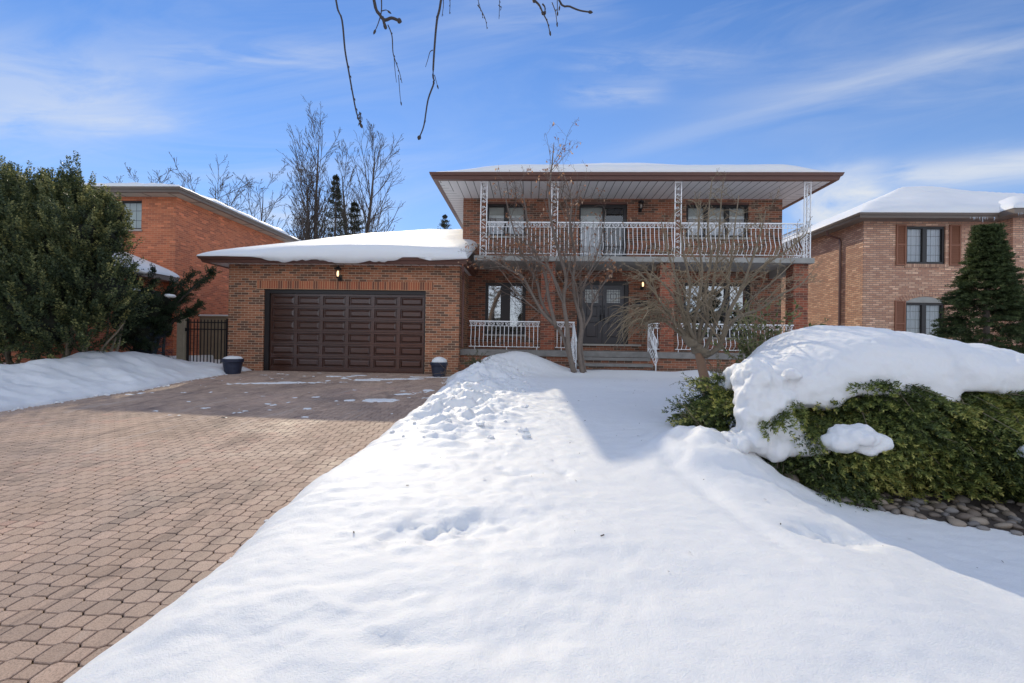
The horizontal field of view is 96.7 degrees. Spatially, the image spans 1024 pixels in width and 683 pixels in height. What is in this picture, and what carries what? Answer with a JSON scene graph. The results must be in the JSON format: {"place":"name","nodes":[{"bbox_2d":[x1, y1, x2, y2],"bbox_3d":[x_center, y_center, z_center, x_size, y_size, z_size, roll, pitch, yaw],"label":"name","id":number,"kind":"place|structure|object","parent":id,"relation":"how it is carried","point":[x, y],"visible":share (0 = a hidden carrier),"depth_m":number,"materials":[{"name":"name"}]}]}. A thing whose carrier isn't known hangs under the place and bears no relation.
{"place":"outdoors","nodes":[
{"label":"outdoors","id":0,"kind":"place"},
{"bbox_2d":[82,182,299,240],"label":"roof snow","id":1,"kind":"structure","parent":0,"point":[162,184],"depth_m":16.53,"materials":[{"name":"white snow"}]},
{"bbox_2d":[0,370,452,682],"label":"driveway","id":2,"kind":"structure","parent":0,"point":[122,515],"depth_m":4.24,"materials":[{"name":"beige brick"}]},
{"bbox_2d":[8,374,226,411],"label":"snow crumbs","id":3,"kind":"object","parent":2,"relation":"on","point":[107,394],"visible":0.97,"depth_m":9.10,"materials":[{"name":"white snow"}]},
{"bbox_2d":[221,358,243,373],"bbox_3d":[-8.053,0.714,13.121,0.571,0.440,0.571,1,0,2],"label":"planter pot","id":4,"kind":"object","parent":2,"relation":"on","point":[232,366],"visible":0.97,"depth_m":12.92,"materials":[{"name":"blue plastic"}]},
{"bbox_2d":[223,356,242,358],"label":"snow","id":5,"kind":"structure","parent":4,"relation":"in","point":[232,357],"depth_m":12.96,"materials":[{"name":"white snow"}]},
{"bbox_2d":[125,373,448,417],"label":"snow patches","id":6,"kind":"object","parent":2,"relation":"on","point":[383,399],"visible":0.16,"depth_m":11.07,"materials":[{"name":"white snow"}]},
{"bbox_2d":[430,362,447,376],"bbox_3d":[-2.117,0.807,13.188,0.510,0.420,0.510,1,0,2],"label":"planter pot","id":7,"kind":"object","parent":2,"relation":"on","point":[437,368],"visible":0.92,"depth_m":13.01,"materials":[{"name":"blue plastic"}]},
{"bbox_2d":[432,357,446,361],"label":"snow","id":8,"kind":"structure","parent":7,"relation":"in","point":[438,359],"depth_m":13.03,"materials":[{"name":"white snow"}]},
{"bbox_2d":[0,351,1023,682],"bbox_3d":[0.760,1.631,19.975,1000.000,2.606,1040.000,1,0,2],"label":"snow ground","id":9,"kind":"structure","parent":0,"point":[474,553],"depth_m":2.25,"materials":[{"name":"white snow"}]},
{"bbox_2d":[0,150,159,364],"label":"yew bush","id":10,"kind":"object","parent":9,"relation":"on","point":[62,242],"visible":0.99,"depth_m":10.53,"materials":[{"name":"green plant"}]},
{"bbox_2d":[0,186,298,362],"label":"orange brick house","id":11,"kind":"structure","parent":9,"relation":"on","point":[179,228],"depth_m":16.95,"materials":[{"name":"brown brick"}]},
{"bbox_2d":[121,201,141,230],"bbox_3d":[-14.338,-4.589,16.665,1.780,1.130,0.220,1,0,2],"label":"window","id":12,"kind":"structure","parent":11,"relation":"in","point":[136,206],"depth_m":16.75,"materials":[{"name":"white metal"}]},
{"bbox_2d":[112,252,178,276],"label":"roof snow","id":13,"kind":"structure","parent":11,"relation":"on","point":[145,265],"depth_m":15.73,"materials":[{"name":"white snow"}]},
{"bbox_2d":[130,317,176,358],"bbox_3d":[-10.089,0.058,12.867,1.236,1.625,1.346,1,0,2],"label":"blue spruce","id":14,"kind":"object","parent":9,"relation":"on","point":[159,346],"visible":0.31,"depth_m":12.79,"materials":[{"name":"green plant"}]},
{"bbox_2d":[106,259,221,355],"bbox_3d":[-9.891,-0.770,12.959,2.773,3.138,2.009,1,0,-31],"label":"juniper bush","id":15,"kind":"object","parent":9,"relation":"on","point":[162,320],"visible":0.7,"depth_m":12.71,"materials":[{"name":"green plant"}]},
{"bbox_2d":[134,269,149,274],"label":"branch snow","id":16,"kind":"structure","parent":15,"relation":"on","point":[142,272],"depth_m":12.52,"materials":[{"name":"white snow"}]},
{"bbox_2d":[164,294,176,297],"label":"branch snow","id":17,"kind":"structure","parent":15,"relation":"on","point":[170,295],"depth_m":12.52,"materials":[{"name":"white snow"}]},
{"bbox_2d":[103,152,225,204],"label":"bare tree","id":18,"kind":"object","parent":9,"relation":"on","point":[158,179],"visible":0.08,"depth_m":43.12,"materials":[{"name":"brown plant"}]},
{"bbox_2d":[176,317,188,359],"bbox_3d":[-10.598,0.163,14.625,0.220,1.920,0.200,1,0,2],"label":"wooden post","id":19,"kind":"object","parent":9,"relation":"on","point":[181,341],"visible":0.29,"depth_m":14.53,"materials":[{"name":"brown wood"}]},
{"bbox_2d":[185,318,227,362],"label":"iron gate","id":20,"kind":"structure","parent":19,"relation":"attached to","point":[188,329],"depth_m":14.59,"materials":[{"name":"black metal"}]},
{"bbox_2d":[198,316,227,358],"bbox_3d":[-10.507,0.008,17.635,3.380,1.970,0.100,1,0,2],"label":"board fence","id":21,"kind":"object","parent":9,"relation":"on","point":[215,318],"visible":0.2,"depth_m":17.67,"materials":[{"name":"brown wood"}]},
{"bbox_2d":[199,314,227,315],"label":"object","id":22,"kind":"structure","parent":21,"relation":"on","point":[211,315],"depth_m":17.65,"materials":[{"name":"white"}]},
{"bbox_2d":[193,155,303,232],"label":"bare tree","id":23,"kind":"object","parent":9,"relation":"on","point":[237,194],"visible":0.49,"depth_m":46.08,"materials":[{"name":"brown plant"}]},
{"bbox_2d":[286,212,329,240],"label":"bare tree","id":24,"kind":"object","parent":9,"relation":"on","point":[306,228],"visible":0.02,"depth_m":48.12,"materials":[{"name":"brown plant"}]},
{"bbox_2d":[277,97,349,240],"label":"bare tree","id":25,"kind":"object","parent":9,"relation":"on","point":[313,197],"visible":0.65,"depth_m":48.06,"materials":[{"name":"brown plant"}]},
{"bbox_2d":[316,175,347,236],"bbox_3d":[-13.657,-5.813,34.527,4.448,13.918,4.396,1,0,-26],"label":"spruce tree","id":26,"kind":"object","parent":9,"relation":"on","point":[337,195],"visible":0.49,"depth_m":34.55,"materials":[{"name":"green plant"}]},
{"bbox_2d":[342,201,367,235],"bbox_3d":[-12.544,-4.918,35.606,5.898,12.176,5.722,1,0,2],"label":"spruce tree","id":27,"kind":"object","parent":9,"relation":"on","point":[353,209],"visible":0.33,"depth_m":35.41,"materials":[{"name":"green plant"}]},
{"bbox_2d":[314,119,404,237],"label":"bare tree","id":28,"kind":"object","parent":9,"relation":"on","point":[368,218],"visible":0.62,"depth_m":48.70,"materials":[{"name":"brown plant"}]},
{"bbox_2d":[429,354,451,375],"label":"dry twigs","id":29,"kind":"object","parent":9,"relation":"on","point":[445,369],"visible":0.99,"depth_m":12.48,"materials":[{"name":"brown plant"}]},
{"bbox_2d":[439,214,451,228],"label":"spruce tree","id":30,"kind":"object","parent":9,"relation":"on","point":[444,225],"visible":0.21,"depth_m":45.25,"materials":[{"name":"green plant"}]},
{"bbox_2d":[390,357,530,438],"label":"snow clods","id":31,"kind":"object","parent":9,"relation":"on","point":[519,429],"visible":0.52,"depth_m":5.28,"materials":[{"name":"white snow"}]},
{"bbox_2d":[335,0,592,139],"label":"overhanging tree","id":32,"kind":"object","parent":9,"relation":"on","point":[399,20],"visible":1,"depth_m":3.03,"materials":[{"name":"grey plant"}]},
{"bbox_2d":[461,349,490,364],"bbox_3d":[-0.886,0.412,11.623,0.777,0.478,0.612,1,0,-36],"label":"juniper sprig","id":33,"kind":"object","parent":9,"relation":"on","point":[473,360],"visible":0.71,"depth_m":11.64,"materials":[{"name":"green plant"}]},
{"bbox_2d":[197,172,844,373],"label":"brick house","id":34,"kind":"structure","parent":9,"relation":"on","point":[411,315],"depth_m":14.39,"materials":[{"name":"brown brick"}]},
{"bbox_2d":[197,229,476,262],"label":"roof snow","id":35,"kind":"structure","parent":34,"relation":"on","point":[437,244],"depth_m":13.88,"materials":[{"name":"white snow"}]},
{"bbox_2d":[269,293,424,373],"bbox_3d":[-5.207,-0.259,14.358,4.930,2.460,0.048,1,0,2],"label":"garage door","id":36,"kind":"structure","parent":34,"relation":"in","point":[305,312],"depth_m":14.35,"materials":[{"name":"brown wood"}]},
{"bbox_2d":[484,283,525,336],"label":"window","id":37,"kind":"structure","parent":34,"relation":"in","point":[497,308],"depth_m":17.06,"materials":[{"name":"clear glass"}]},
{"bbox_2d":[484,204,526,237],"bbox_3d":[-0.205,-4.250,16.163,1.510,1.210,0.327,1,0,2],"label":"window","id":38,"kind":"structure","parent":34,"relation":"in","point":[495,212],"depth_m":16.21,"materials":[{"name":"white glass"}]},
{"bbox_2d":[581,285,602,343],"bbox_3d":[2.791,-0.959,15.961,0.744,2.050,0.126,1,0,2],"label":"front door","id":39,"kind":"structure","parent":34,"relation":"in","point":[592,334],"depth_m":15.99,"materials":[{"name":"black metal"}]},
{"bbox_2d":[579,205,626,256],"bbox_3d":[3.200,-3.701,16.312,2.000,2.400,0.700,1,0,2],"label":"sliding door","id":40,"kind":"structure","parent":34,"relation":"in","point":[614,213],"depth_m":16.18,"materials":[{"name":"clear glass"}]},
{"bbox_2d":[602,285,623,343],"bbox_3d":[3.546,-0.947,15.932,0.744,2.050,0.126,1,0,2],"label":"front door","id":41,"kind":"structure","parent":34,"relation":"in","point":[610,292],"depth_m":15.96,"materials":[{"name":"black metal"}]},
{"bbox_2d":[683,283,749,339],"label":"window","id":42,"kind":"structure","parent":34,"relation":"in","point":[721,320],"depth_m":16.74,"materials":[{"name":"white glass"}]},
{"bbox_2d":[685,205,749,239],"bbox_3d":[7.119,-4.137,15.876,2.210,1.210,0.329,1,0,2],"label":"window","id":43,"kind":"structure","parent":34,"relation":"in","point":[690,212],"depth_m":15.91,"materials":[{"name":"clear glass"}]},
{"bbox_2d":[458,117,631,372],"bbox_3d":[0.876,-2.361,12.329,4.750,6.503,3.242,1,0,2],"label":"bare tree","id":44,"kind":"object","parent":9,"relation":"on","point":[551,319],"visible":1,"depth_m":12.36,"materials":[{"name":"brown plant"}]},
{"bbox_2d":[676,400,726,427],"bbox_3d":[1.846,0.733,4.477,0.488,0.347,0.292,1,0,2],"label":"shrub","id":45,"kind":"object","parent":9,"relation":"on","point":[695,421],"visible":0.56,"depth_m":4.46,"materials":[{"name":"green plant"}]},
{"bbox_2d":[676,360,737,409],"bbox_3d":[3.033,0.623,6.410,1.544,0.803,1.023,1,0,11],"label":"shrub","id":46,"kind":"object","parent":9,"relation":"on","point":[696,379],"visible":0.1,"depth_m":6.50,"materials":[{"name":"green plant"}]},
{"bbox_2d":[671,336,742,384],"bbox_3d":[3.733,0.369,8.042,1.195,0.970,1.358,1,0,-30],"label":"dry shrub","id":47,"kind":"object","parent":9,"relation":"on","point":[718,367],"visible":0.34,"depth_m":8.00,"materials":[{"name":"brown plant"}]},
{"bbox_2d":[594,171,821,394],"bbox_3d":[2.790,-0.709,6.265,3.274,3.506,2.173,1,0,2],"label":"ornamental tree","id":48,"kind":"object","parent":9,"relation":"on","point":[692,339],"visible":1,"depth_m":6.16,"materials":[{"name":"beige plant"}]},
{"bbox_2d":[696,291,830,362],"bbox_3d":[4.401,-0.061,7.880,2.110,1.703,1.527,1,0,34],"label":"yellowish shrub","id":49,"kind":"object","parent":9,"relation":"on","point":[753,345],"visible":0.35,"depth_m":7.97,"materials":[{"name":"brown plant"}]},
{"bbox_2d":[765,458,1023,534],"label":"rock bed","id":50,"kind":"object","parent":9,"relation":"on","point":[1013,508],"visible":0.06,"depth_m":3.64,"materials":[{"name":"grey stone"}]},
{"bbox_2d":[783,473,798,481],"bbox_3d":[2.363,1.149,3.838,0.104,0.054,0.139,-7,17,-19],"label":"river stone","id":51,"kind":"object","parent":50,"relation":"on","point":[795,477],"visible":0.55,"depth_m":3.81,"materials":[{"name":"grey stone"}]},
{"bbox_2d":[661,372,1023,511],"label":"spreading spruce","id":52,"kind":"object","parent":50,"relation":"on","point":[946,447],"visible":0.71,"depth_m":3.78,"materials":[{"name":"green plant"}]},
{"bbox_2d":[818,423,893,456],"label":"snow","id":53,"kind":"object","parent":52,"relation":"on","point":[864,439],"visible":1,"depth_m":3.60,"materials":[{"name":"white snow"}]},
{"bbox_2d":[718,325,1023,462],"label":"snow","id":54,"kind":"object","parent":52,"relation":"on","point":[808,367],"visible":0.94,"depth_m":4.05,"materials":[{"name":"white snow"}]},
{"bbox_2d":[1016,445,1023,457],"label":"snow","id":55,"kind":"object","parent":52,"relation":"on","point":[1021,448],"visible":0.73,"depth_m":3.51,"materials":[{"name":"white snow"}]},
{"bbox_2d":[839,496,852,503],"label":"river stone","id":56,"kind":"object","parent":50,"relation":"on","point":[846,499],"visible":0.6,"depth_m":3.62,"materials":[{"name":"grey stone"}]},
{"bbox_2d":[872,498,888,504],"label":"river stone","id":57,"kind":"object","parent":50,"relation":"on","point":[884,502],"visible":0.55,"depth_m":3.63,"materials":[{"name":"grey stone"}]},
{"bbox_2d":[877,505,885,511],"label":"river stone","id":58,"kind":"object","parent":50,"relation":"on","point":[880,508],"visible":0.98,"depth_m":3.51,"materials":[{"name":"grey stone"}]},
{"bbox_2d":[882,505,896,509],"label":"river stone","id":59,"kind":"object","parent":50,"relation":"on","point":[889,507],"visible":0.64,"depth_m":3.53,"materials":[{"name":"grey stone"}]},
{"bbox_2d":[891,508,900,514],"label":"river stone","id":60,"kind":"object","parent":50,"relation":"on","point":[896,511],"visible":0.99,"depth_m":3.45,"materials":[{"name":"grey stone"}]},
{"bbox_2d":[900,507,916,516],"bbox_3d":[3.002,1.298,3.446,0.074,0.054,0.110,-18,21,-32],"label":"river stone","id":61,"kind":"object","parent":50,"relation":"on","point":[907,511],"visible":0.89,"depth_m":3.43,"materials":[{"name":"grey stone"}]},
{"bbox_2d":[905,501,919,506],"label":"river stone","id":62,"kind":"object","parent":50,"relation":"on","point":[913,503],"visible":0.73,"depth_m":3.64,"materials":[{"name":"grey stone"}]},
{"bbox_2d":[909,497,927,504],"bbox_3d":[3.326,1.311,3.731,0.114,0.051,0.077,0,-1,54],"label":"river stone","id":63,"kind":"object","parent":50,"relation":"on","point":[918,501],"visible":0.66,"depth_m":3.71,"materials":[{"name":"grey stone"}]},
{"bbox_2d":[915,513,926,518],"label":"river stone","id":64,"kind":"object","parent":50,"relation":"on","point":[919,515],"visible":1,"depth_m":3.37,"materials":[{"name":"grey stone"}]},
{"bbox_2d":[918,507,929,510],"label":"river stone","id":65,"kind":"object","parent":50,"relation":"on","point":[923,509],"visible":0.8,"depth_m":3.52,"materials":[{"name":"grey stone"}]},
{"bbox_2d":[920,505,933,510],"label":"river stone","id":66,"kind":"object","parent":50,"relation":"on","point":[930,508],"visible":0.59,"depth_m":3.56,"materials":[{"name":"grey stone"}]},
{"bbox_2d":[928,512,941,517],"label":"river stone","id":67,"kind":"object","parent":50,"relation":"on","point":[933,514],"visible":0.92,"depth_m":3.40,"materials":[{"name":"grey stone"}]},
{"bbox_2d":[929,503,947,510],"bbox_3d":[3.356,1.309,3.591,0.084,0.060,0.135,-7,-17,-27],"label":"river stone","id":68,"kind":"object","parent":50,"relation":"on","point":[942,507],"visible":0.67,"depth_m":3.56,"materials":[{"name":"grey stone"}]},
{"bbox_2d":[940,512,949,516],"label":"river stone","id":69,"kind":"object","parent":50,"relation":"on","point":[945,514],"visible":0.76,"depth_m":3.43,"materials":[{"name":"grey stone"}]},
{"bbox_2d":[944,507,958,513],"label":"river stone","id":70,"kind":"object","parent":50,"relation":"on","point":[952,510],"visible":0.8,"depth_m":3.51,"materials":[{"name":"grey stone"}]},
{"bbox_2d":[947,518,966,526],"bbox_3d":[3.209,1.307,3.277,0.105,0.047,0.086,5,17,26],"label":"river stone","id":71,"kind":"object","parent":50,"relation":"on","point":[956,522],"visible":0.99,"depth_m":3.26,"materials":[{"name":"grey stone"}]},
{"bbox_2d":[954,494,969,502],"bbox_3d":[3.740,1.317,3.784,0.098,0.065,0.132,19,24,39],"label":"river stone","id":72,"kind":"object","parent":50,"relation":"on","point":[962,498],"visible":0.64,"depth_m":3.76,"materials":[{"name":"grey stone"}]},
{"bbox_2d":[957,505,969,512],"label":"river stone","id":73,"kind":"object","parent":50,"relation":"on","point":[962,508],"visible":0.66,"depth_m":3.54,"materials":[{"name":"grey stone"}]},
{"bbox_2d":[955,513,974,520],"bbox_3d":[3.362,1.307,3.375,0.094,0.066,0.112,8,-22,-30],"label":"river stone","id":74,"kind":"object","parent":50,"relation":"on","point":[964,516],"visible":0.68,"depth_m":3.35,"materials":[{"name":"grey stone"}]},
{"bbox_2d":[967,521,979,526],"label":"river stone","id":75,"kind":"object","parent":50,"relation":"on","point":[973,523],"visible":0.95,"depth_m":3.25,"materials":[{"name":"grey stone"}]},
{"bbox_2d":[966,509,981,516],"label":"river stone","id":76,"kind":"object","parent":50,"relation":"on","point":[975,513],"visible":0.61,"depth_m":3.46,"materials":[{"name":"grey stone"}]},
{"bbox_2d":[968,506,980,511],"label":"river stone","id":77,"kind":"object","parent":50,"relation":"on","point":[975,508],"visible":0.58,"depth_m":3.54,"materials":[{"name":"grey stone"}]},
{"bbox_2d":[969,517,989,524],"bbox_3d":[3.393,1.307,3.304,0.115,0.053,0.078,1,0,24],"label":"river stone","id":78,"kind":"object","parent":50,"relation":"on","point":[982,521],"visible":0.74,"depth_m":3.29,"materials":[{"name":"grey stone"}]},
{"bbox_2d":[976,525,990,530],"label":"river stone","id":79,"kind":"object","parent":50,"relation":"on","point":[980,527],"visible":1,"depth_m":3.19,"materials":[{"name":"grey stone"}]},
{"bbox_2d":[982,513,997,517],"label":"river stone","id":80,"kind":"object","parent":50,"relation":"on","point":[989,515],"visible":0.65,"depth_m":3.43,"materials":[{"name":"grey stone"}]},
{"bbox_2d":[989,508,998,512],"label":"river stone","id":81,"kind":"object","parent":50,"relation":"on","point":[993,510],"visible":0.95,"depth_m":3.55,"materials":[{"name":"grey stone"}]},
{"bbox_2d":[991,517,1005,522],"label":"river stone","id":82,"kind":"object","parent":50,"relation":"on","point":[997,519],"visible":0.66,"depth_m":3.32,"materials":[{"name":"grey stone"}]},
{"bbox_2d":[994,504,1009,510],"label":"river stone","id":83,"kind":"object","parent":50,"relation":"on","point":[998,506],"visible":0.81,"depth_m":3.61,"materials":[{"name":"grey stone"}]},
{"bbox_2d":[993,522,1012,528],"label":"river stone","id":84,"kind":"object","parent":50,"relation":"on","point":[1003,525],"visible":0.99,"depth_m":3.21,"materials":[{"name":"grey stone"}]},
{"bbox_2d":[1002,510,1016,516],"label":"river stone","id":85,"kind":"object","parent":50,"relation":"on","point":[1006,513],"visible":0.71,"depth_m":3.47,"materials":[{"name":"grey stone"}]},
{"bbox_2d":[1005,522,1023,529],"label":"river stone","id":86,"kind":"object","parent":50,"relation":"on","point":[1017,526],"visible":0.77,"depth_m":3.19,"materials":[{"name":"grey stone"}]},
{"bbox_2d":[1008,516,1021,521],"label":"river stone","id":87,"kind":"object","parent":50,"relation":"on","point":[1015,518],"visible":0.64,"depth_m":3.34,"materials":[{"name":"grey stone"}]},
{"bbox_2d":[1010,530,1022,535],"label":"river stone","id":88,"kind":"object","parent":50,"relation":"on","point":[1016,532],"visible":1,"depth_m":3.11,"materials":[{"name":"grey stone"}]},
{"bbox_2d":[781,208,1023,347],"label":"tan brick house","id":89,"kind":"structure","parent":9,"relation":"on","point":[893,271],"depth_m":17.00,"materials":[{"name":"brown brick"}]},
{"bbox_2d":[783,186,1023,242],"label":"roof snow","id":90,"kind":"structure","parent":89,"relation":"on","point":[926,199],"depth_m":18.07,"materials":[{"name":"white snow"}]},
{"bbox_2d":[906,303,943,334],"bbox_3d":[15.368,-0.650,17.049,1.410,1.590,0.166,1,0,2],"label":"window","id":91,"kind":"structure","parent":89,"relation":"in","point":[919,316],"depth_m":17.09,"materials":[{"name":"white glass"}]},
{"bbox_2d":[906,226,944,263],"bbox_3d":[15.414,-3.589,17.067,1.410,1.410,0.166,1,0,2],"label":"window","id":92,"kind":"structure","parent":89,"relation":"in","point":[925,245],"depth_m":17.10,"materials":[{"name":"clear glass"}]},
{"bbox_2d":[998,196,1023,211],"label":"roof snow","id":93,"kind":"structure","parent":89,"relation":"on","point":[1012,202],"depth_m":16.39,"materials":[{"name":"white snow"}]},
{"bbox_2d":[926,222,1023,353],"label":"hemlock tree","id":94,"kind":"object","parent":9,"relation":"on","point":[988,267],"visible":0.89,"depth_m":11.85,"materials":[{"name":"green plant"}]},
{"bbox_2d":[0,0,1023,238],"label":"sky","id":95,"kind":"structure","parent":0,"point":[888,95],"materials":[{"name":"blue"}]},
{"bbox_2d":[439,163,829,171],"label":"roof snow","id":96,"kind":"structure","parent":0,"point":[622,167],"depth_m":14.07,"materials":[{"name":"white snow"}]}
]}

